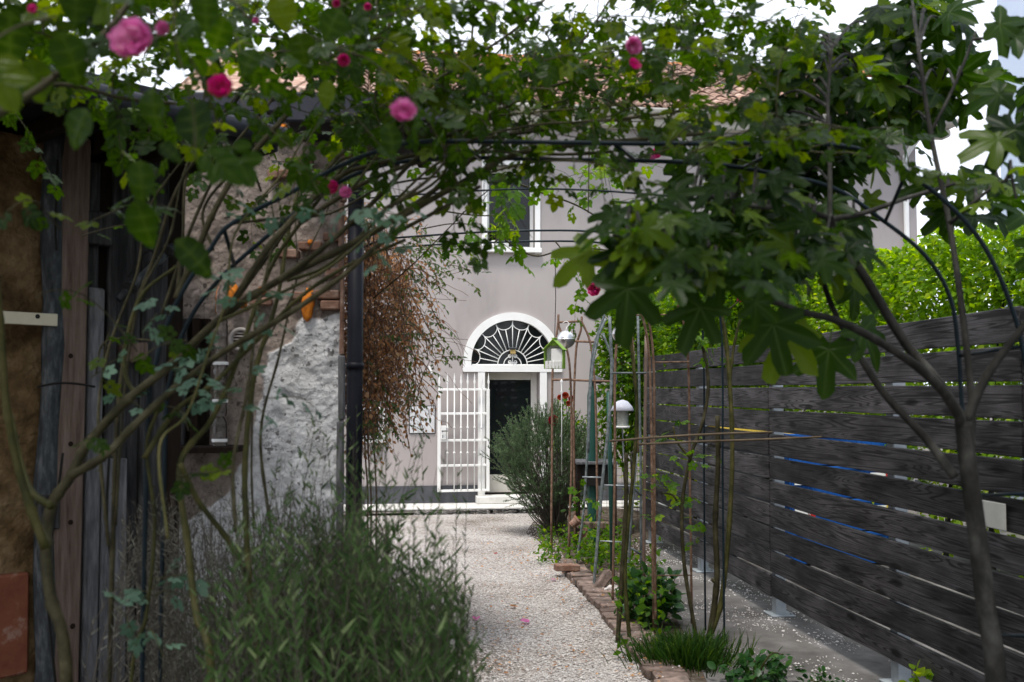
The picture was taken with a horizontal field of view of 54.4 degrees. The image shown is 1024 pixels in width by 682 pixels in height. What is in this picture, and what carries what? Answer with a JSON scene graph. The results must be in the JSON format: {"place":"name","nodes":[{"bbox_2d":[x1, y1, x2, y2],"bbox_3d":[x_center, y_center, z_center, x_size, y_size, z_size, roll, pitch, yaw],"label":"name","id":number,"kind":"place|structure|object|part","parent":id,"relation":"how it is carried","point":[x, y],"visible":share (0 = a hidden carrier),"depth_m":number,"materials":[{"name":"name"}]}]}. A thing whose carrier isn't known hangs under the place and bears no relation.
{"place":"outdoors","nodes":[
{"label":"outdoors","id":0,"kind":"place"},
{"bbox_2d":[212,285,228,445],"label":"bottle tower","id":1,"kind":"structure","parent":0,"point":[219,427],"depth_m":5.81,"materials":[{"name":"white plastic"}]},
{"bbox_2d":[0,0,1002,385],"label":"sky","id":2,"kind":"structure","parent":0,"point":[847,11],"materials":[{"name":"white"}]},
{"bbox_2d":[344,507,680,681],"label":"gravel path","id":3,"kind":"structure","parent":0,"point":[504,580],"depth_m":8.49,"materials":[{"name":"grey gravel"}]},
{"bbox_2d":[468,511,703,681],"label":"leaf litter","id":4,"kind":"object","parent":3,"relation":"on","point":[544,610],"visible":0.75,"depth_m":7.45,"materials":[{"name":"plant"}]},
{"bbox_2d":[560,559,690,681],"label":"path edging","id":5,"kind":"object","parent":3,"relation":"on","point":[583,583],"visible":0.56,"depth_m":7.42,"materials":[{"name":"brick"}]},
{"bbox_2d":[554,563,579,570],"bbox_3d":[0.523,2.148,9.453,0.241,0.062,0.115,0,-3,-7],"label":"loose brick","id":6,"kind":"object","parent":5,"relation":"on","point":[566,566],"visible":1,"depth_m":9.40,"materials":[{"name":"orange brick"}]},
{"bbox_2d":[560,379,562,429],"bbox_3d":[0.507,0.878,10.168,0.026,0.980,0.026,1,-3,-22],"label":"white finial","id":7,"kind":"object","parent":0,"point":[561,381],"visible":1,"depth_m":10.18,"materials":[{"name":"paint"}]},
{"bbox_2d":[179,48,957,511],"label":"town house","id":8,"kind":"structure","parent":0,"point":[503,312],"depth_m":15.77,"materials":[{"name":"grey paint"}]},
{"bbox_2d":[363,407,384,442],"bbox_3d":[-2.202,1.301,15.433,0.489,0.543,0.328,0,-3,-7],"label":"window","id":9,"kind":"structure","parent":8,"relation":"in","point":[370,407],"depth_m":15.54,"materials":[{"name":"white paint"}]},
{"bbox_2d":[409,406,435,433],"bbox_3d":[-1.393,1.223,15.464,0.411,0.440,0.030,0,-3,-7],"label":"meter cabinet","id":10,"kind":"object","parent":8,"relation":"attached to","point":[432,424],"visible":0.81,"depth_m":15.45,"materials":[{"name":"grey metal"}]},
{"bbox_3d":[-1.393,1.223,15.464,0.381,0.410,0.030,0,-3,-7],"label":"door panel","id":11,"kind":"part","parent":10,"relation":"part of","materials":[{"name":"grey paint"}]},
{"bbox_2d":[437,373,489,491],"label":"iron gate","id":12,"kind":"structure","parent":8,"relation":"attached to","point":[441,433],"depth_m":15.39,"materials":[{"name":"white metal"}]},
{"bbox_2d":[485,223,500,246],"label":"potted plant","id":13,"kind":"object","parent":8,"relation":"on","point":[493,227],"visible":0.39,"depth_m":15.75,"materials":[{"name":"green plant"}]},
{"bbox_2d":[493,222,513,246],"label":"potted plant","id":14,"kind":"object","parent":8,"relation":"on","point":[507,244],"visible":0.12,"depth_m":15.76,"materials":[{"name":"green plant"}]},
{"bbox_2d":[485,372,536,492],"bbox_3d":[-0.033,1.457,15.944,0.869,1.911,0.071,0,-3,-7],"label":"door","id":15,"kind":"structure","parent":8,"relation":"in","point":[509,391],"depth_m":15.96,"materials":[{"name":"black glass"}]},
{"bbox_2d":[481,160,541,253],"bbox_3d":[-0.025,-2.131,15.895,0.962,1.495,0.328,0,-3,-7],"label":"window","id":16,"kind":"structure","parent":8,"relation":"in","point":[528,218],"depth_m":16.01,"materials":[{"name":"white paint"}]},
{"bbox_2d":[509,347,516,353],"bbox_3d":[0.011,0.155,15.691,0.130,0.103,0.165,0,-3,-7],"label":"wall lamp","id":17,"kind":"object","parent":8,"relation":"attached to","point":[512,351],"visible":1,"depth_m":15.63,"materials":[{"name":"beige metal"}]},
{"bbox_2d":[526,507,706,681],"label":"garden bed soil","id":18,"kind":"structure","parent":0,"point":[676,624],"depth_m":11.12,"materials":[{"name":"brown soil"}]},
{"bbox_2d":[478,398,607,534],"bbox_3d":[0.429,1.561,12.246,1.476,1.784,1.264,-2,-3,31],"label":"rosemary bush","id":19,"kind":"object","parent":18,"relation":"on","point":[538,489],"visible":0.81,"depth_m":12.09,"materials":[{"name":"green plant"}]},
{"bbox_2d":[548,387,580,526],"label":"red flowered plant","id":20,"kind":"object","parent":18,"relation":"on","point":[565,395],"visible":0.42,"depth_m":12.79,"materials":[{"name":"green plant"}]},
{"bbox_2d":[550,314,609,554],"bbox_3d":[0.711,1.007,10.835,0.664,2.590,0.463,1,-3,-23],"label":"rusty obelisk","id":21,"kind":"object","parent":18,"relation":"on","point":[572,421],"visible":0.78,"depth_m":10.79,"materials":[{"name":"brown metal"}]},
{"bbox_2d":[557,321,574,347],"bbox_3d":[0.563,-0.066,10.417,0.199,0.288,0.199,0,-3,0],"label":"metal ball","id":22,"kind":"object","parent":21,"relation":"hanging from","point":[566,339],"visible":0.82,"depth_m":10.35,"materials":[{"name":"metal"}]},
{"bbox_2d":[567,405,613,504],"bbox_3d":[1.016,1.612,12.938,0.695,1.599,0.591,0,-3,0],"label":"leafy shrub","id":23,"kind":"object","parent":18,"relation":"on","point":[599,438],"visible":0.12,"depth_m":12.92,"materials":[{"name":"green plant"}]},
{"bbox_2d":[587,376,602,549],"bbox_3d":[0.946,1.353,11.146,0.178,1.930,0.178,3,-4,-45],"label":"green post","id":24,"kind":"object","parent":18,"relation":"on","point":[591,491],"visible":0.36,"depth_m":11.10,"materials":[{"name":"plastic"}]},
{"bbox_2d":[575,459,617,550],"bbox_3d":[0.940,1.835,11.221,0.460,0.975,0.500,0,-3,0],"label":"garden table","id":25,"kind":"object","parent":18,"relation":"on","point":[580,469],"visible":0.48,"depth_m":11.04,"materials":[{"name":"wood"}]},
{"bbox_2d":[593,570,611,587],"bbox_3d":[0.789,2.103,8.698,0.082,0.230,0.128,41,-19,2],"label":"propped brick","id":26,"kind":"object","parent":18,"relation":"on","point":[604,579],"visible":0.62,"depth_m":8.66,"materials":[{"name":"brown brick"}]},
{"bbox_2d":[529,511,677,655],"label":"ground weeds","id":27,"kind":"object","parent":18,"relation":"on","point":[588,552],"visible":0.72,"depth_m":9.81,"materials":[{"name":"green plant"}]},
{"bbox_2d":[578,528,588,540],"bbox_3d":[0.744,1.986,10.212,0.112,0.100,0.109,-29,-3,-1],"label":"terracotta pot","id":28,"kind":"object","parent":27,"relation":"on","point":[584,535],"visible":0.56,"depth_m":10.18,"materials":[{"name":"ceramic"}]},
{"bbox_2d":[569,515,580,527],"bbox_3d":[0.646,1.861,10.219,0.100,0.112,0.109,-38,-2,-2],"label":"terracotta pot","id":29,"kind":"object","parent":28,"relation":"on","point":[575,521],"visible":0.94,"depth_m":10.18,"materials":[{"name":"ceramic"}]},
{"bbox_2d":[577,521,608,528],"bbox_3d":[0.856,1.943,10.515,0.340,0.060,0.120,0,-3,0],"label":"plank offcut","id":30,"kind":"object","parent":27,"relation":"on","point":[591,525],"visible":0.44,"depth_m":10.46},
{"bbox_2d":[576,314,639,583],"bbox_3d":[0.888,0.965,9.366,0.453,2.524,1.064,0,-3,-6],"label":"galvanised obelisk","id":31,"kind":"object","parent":18,"relation":"on","point":[597,337],"visible":0.86,"depth_m":8.91,"materials":[{"name":"metal"}]},
{"bbox_2d":[606,392,614,584],"bbox_3d":[0.887,1.331,8.944,0.070,1.751,0.040,0,-3,0],"label":"green stake","id":32,"kind":"object","parent":18,"relation":"on","point":[610,479],"visible":0.58,"depth_m":8.93,"materials":[{"name":"plastic"}]},
{"bbox_2d":[604,585,618,590],"bbox_3d":[0.850,2.155,8.542,0.144,0.130,0.112,0,-3,0],"label":"rock","id":33,"kind":"object","parent":18,"relation":"on","point":[609,588],"visible":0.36,"depth_m":8.51,"materials":[{"name":"stone"}]},
{"bbox_2d":[614,572,623,592],"bbox_3d":[0.937,2.132,8.678,0.161,0.235,0.158,-2,-3,29],"label":"rock","id":34,"kind":"object","parent":18,"relation":"on","point":[617,575],"visible":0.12,"depth_m":8.66,"materials":[{"name":"stone"}]},
{"bbox_2d":[598,414,657,529],"bbox_3d":[1.458,1.654,12.632,0.782,1.481,0.004,0,-3,0],"label":"wire panel","id":35,"kind":"object","parent":18,"relation":"on","point":[622,468],"visible":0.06,"depth_m":12.63,"materials":[{"name":"metal"}]},
{"bbox_2d":[589,278,667,533],"bbox_3d":[1.446,0.527,12.387,1.019,3.708,1.116,0,-3,0],"label":"leafy shrub","id":36,"kind":"object","parent":18,"relation":"on","point":[624,353],"visible":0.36,"depth_m":12.24,"materials":[{"name":"green plant"}]},
{"bbox_2d":[628,314,641,578],"bbox_3d":[1.122,0.979,9.059,0.105,2.466,0.264,-2,-3,27],"label":"blue rod","id":37,"kind":"object","parent":18,"relation":"on","point":[630,548],"visible":0.74,"depth_m":9.13,"materials":[{"name":"blue metal"}]},
{"bbox_2d":[627,558,649,595],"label":"pale weed","id":38,"kind":"object","parent":18,"relation":"on","point":[630,564],"visible":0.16,"depth_m":8.85,"materials":[{"name":"green plant"}]},
{"bbox_2d":[614,560,685,627],"bbox_3d":[1.054,1.910,7.484,0.576,0.538,0.571,0,-3,0],"label":"glossy shrub","id":39,"kind":"object","parent":18,"relation":"on","point":[673,598],"visible":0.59,"depth_m":7.45,"materials":[{"name":"green plant"}]},
{"bbox_2d":[611,297,692,633],"bbox_3d":[1.055,0.905,7.912,0.483,2.496,1.287,1,-3,-11],"label":"brown obelisk","id":40,"kind":"object","parent":18,"relation":"on","point":[647,361],"visible":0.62,"depth_m":7.54,"materials":[{"name":"brown metal"}]},
{"bbox_3d":[0.940,-0.102,8.516,0.172,0.249,0.172,0,-3,0],"label":"metal ball","id":41,"kind":"object","parent":40,"relation":"hanging from","visible":0},
{"bbox_2d":[611,394,633,458],"bbox_3d":[0.941,0.512,8.485,0.200,0.979,0.200,0,-3,0],"label":"bird feeder","id":42,"kind":"object","parent":41,"relation":"hanging from","point":[623,407],"visible":0.93,"depth_m":8.44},
{"bbox_2d":[344,415,1005,664],"bbox_3d":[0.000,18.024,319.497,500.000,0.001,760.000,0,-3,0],"label":"ground","id":43,"kind":"structure","parent":0,"point":[909,511],"depth_m":14.78,"materials":[{"name":"concrete"}]},
{"bbox_2d":[0,64,463,681],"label":"old outbuilding","id":44,"kind":"structure","parent":43,"relation":"on","point":[52,348],"depth_m":5.12,"materials":[{"name":"paint"}]},
{"bbox_2d":[342,202,480,531],"bbox_3d":[-0.992,0.485,7.387,1.421,3.282,2.071,1,-3,-25],"label":"hanging ivy","id":45,"kind":"object","parent":44,"relation":"hanging from","point":[375,352],"visible":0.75,"depth_m":6.95,"materials":[{"name":"brown plant"}]},
{"bbox_2d":[551,0,1023,681],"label":"fig tree","id":46,"kind":"object","parent":43,"relation":"on","point":[771,224],"visible":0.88,"depth_m":2.99,"materials":[{"name":"green plant"}]},
{"bbox_2d":[650,525,1023,681],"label":"concrete yard","id":47,"kind":"structure","parent":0,"point":[866,664],"depth_m":7.26,"materials":[{"name":"grey concrete"}]},
{"bbox_2d":[364,188,724,643],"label":"rose arch","id":48,"kind":"structure","parent":47,"relation":"on","point":[722,367],"depth_m":7.04,"materials":[{"name":"black metal"}]},
{"bbox_2d":[373,122,806,642],"bbox_3d":[0.591,0.475,6.343,3.006,3.232,1.786,3,-4,-44],"label":"staked rose","id":49,"kind":"object","parent":47,"relation":"on","point":[716,610],"visible":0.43,"depth_m":6.96,"materials":[{"name":"green plant"}]},
{"bbox_2d":[542,259,566,368],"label":"bird house","id":50,"kind":"structure","parent":49,"relation":"hanging from","point":[554,349],"depth_m":7.58,"materials":[{"name":"white paint"}]},
{"bbox_2d":[609,431,772,441],"bbox_3d":[1.236,0.661,6.875,1.125,0.078,0.015,0,-3,0],"label":"bamboo cane","id":51,"kind":"object","parent":49,"relation":"attached to","point":[702,434],"visible":1,"depth_m":6.87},
{"bbox_2d":[638,436,824,445],"bbox_3d":[1.543,0.687,6.874,1.349,0.071,0.015,0,-3,0],"label":"bamboo cane","id":52,"kind":"object","parent":49,"relation":"attached to","point":[731,440],"visible":0.94,"depth_m":6.87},
{"bbox_2d":[603,619,758,677],"bbox_3d":[1.139,1.960,6.439,0.867,0.246,0.960,-3,-4,42],"label":"grass clump","id":53,"kind":"object","parent":47,"relation":"on","point":[696,651],"visible":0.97,"depth_m":6.33,"materials":[{"name":"green plant"}]},
{"bbox_2d":[642,267,777,545],"bbox_3d":[2.276,0.679,10.885,1.676,3.253,0.798,0,-3,0],"label":"leafy shrub","id":54,"kind":"object","parent":47,"relation":"on","point":[730,319],"visible":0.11,"depth_m":10.84,"materials":[{"name":"green plant"}]},
{"bbox_2d":[615,537,861,681],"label":"scattered gravel","id":55,"kind":"structure","parent":47,"relation":"on","point":[678,552],"depth_m":7.68,"materials":[{"name":"grey gravel"}]},
{"bbox_2d":[707,646,807,681],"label":"broadleaf weed","id":56,"kind":"object","parent":47,"relation":"on","point":[733,675],"visible":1,"depth_m":5.92,"materials":[{"name":"green plant"}]},
{"bbox_2d":[609,223,1023,577],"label":"tall hedge","id":57,"kind":"object","parent":47,"relation":"on","point":[907,280],"visible":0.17,"depth_m":9.69,"materials":[{"name":"green plant"}]},
{"bbox_2d":[807,665,844,681],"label":"creeping weed","id":58,"kind":"object","parent":47,"relation":"on","point":[820,678],"visible":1,"depth_m":5.79,"materials":[{"name":"green plant"}]},
{"bbox_2d":[643,306,1023,681],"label":"timber fence","id":59,"kind":"object","parent":47,"relation":"on","point":[898,463],"visible":0.74,"depth_m":6.20,"materials":[{"name":"wood"}]},
{"bbox_2d":[982,500,1005,530],"bbox_3d":[2.368,0.855,4.914,0.024,0.129,0.250,0,-3,-7],"label":"blank notice","id":60,"kind":"object","parent":59,"relation":"attached to","point":[995,514],"visible":0.63,"depth_m":4.86,"materials":[{"name":"white paper"}]},
{"bbox_2d":[785,530,888,563],"bbox_3d":[3.316,2.092,10.307,1.105,0.316,0.625,0,-3,-3],"label":"plastic crate","id":61,"kind":"object","parent":47,"relation":"on","point":[881,535],"visible":0.09,"depth_m":10.01,"materials":[{"name":"blue plastic"}]},
{"bbox_2d":[785,498,887,529],"bbox_3d":[3.317,1.766,10.320,1.105,0.316,0.632,0,-3,-3],"label":"plastic crate","id":62,"kind":"object","parent":61,"relation":"on","point":[878,504],"visible":0.06,"depth_m":10.03,"materials":[{"name":"white paint"}]},
{"bbox_2d":[784,465,886,497],"bbox_3d":[3.317,1.439,10.336,1.105,0.316,0.632,0,-3,-3],"label":"plastic crate","id":63,"kind":"object","parent":62,"relation":"on","point":[820,490],"visible":0.09,"depth_m":10.04,"materials":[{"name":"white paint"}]},
{"bbox_2d":[784,433,886,464],"bbox_3d":[3.316,1.113,10.357,1.105,0.316,0.625,0,-3,-3],"label":"plastic crate","id":64,"kind":"object","parent":63,"relation":"on","point":[866,442],"visible":0.09,"depth_m":10.06,"materials":[{"name":"blue plastic"}]},
{"bbox_2d":[898,660,933,681],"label":"upright weed","id":65,"kind":"object","parent":47,"relation":"on","point":[927,673],"visible":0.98,"depth_m":5.47,"materials":[{"name":"green plant"}]},
{"bbox_2d":[996,0,1023,538],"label":"neighbour building","id":66,"kind":"structure","parent":47,"relation":"on","point":[1013,65],"depth_m":11.81,"materials":[{"name":"white paint"}]},
{"bbox_3d":[2.537,2.080,10.808,0.755,0.392,0.589,0,-3,0],"label":"dark crate","id":67,"kind":"object","parent":47,"relation":"on","visible":0},
{"bbox_2d":[708,478,770,515],"bbox_3d":[2.537,1.679,10.829,0.755,0.392,0.589,0,-3,0],"label":"dark crate","id":68,"kind":"object","parent":67,"relation":"on","point":[744,495],"visible":0.03,"depth_m":10.56,"materials":[{"name":"black plastic"}]},
{"bbox_2d":[709,444,769,477],"bbox_3d":[2.537,1.277,10.849,0.755,0.392,0.589,0,-3,0],"label":"dark crate","id":69,"kind":"object","parent":68,"relation":"on","point":[741,451],"visible":0.02,"depth_m":10.58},
{"bbox_2d":[707,425,790,433],"bbox_3d":[2.657,0.933,10.816,1.040,0.272,0.604,0,-3,0],"label":"yellow crate","id":70,"kind":"object","parent":69,"relation":"on","point":[742,429],"visible":0.01,"depth_m":10.54,"materials":[{"name":"plastic"}]},
{"label":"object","id":71,"kind":"structure","parent":0,"visible":0},
{"bbox_2d":[80,407,494,681],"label":"lavender thicket","id":72,"kind":"object","parent":71,"relation":"on","point":[345,618],"visible":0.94,"depth_m":2.80,"materials":[{"name":"green plant"}]},
{"bbox_2d":[0,0,981,681],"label":"climbing rose","id":73,"kind":"object","parent":71,"relation":"on","point":[402,78],"visible":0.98,"depth_m":2.88,"materials":[{"name":"plant"}]},
{"bbox_2d":[140,139,1023,681],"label":"rose arch","id":74,"kind":"structure","parent":71,"relation":"on","point":[618,145],"depth_m":3.03,"materials":[{"name":"black metal"}]}
]}

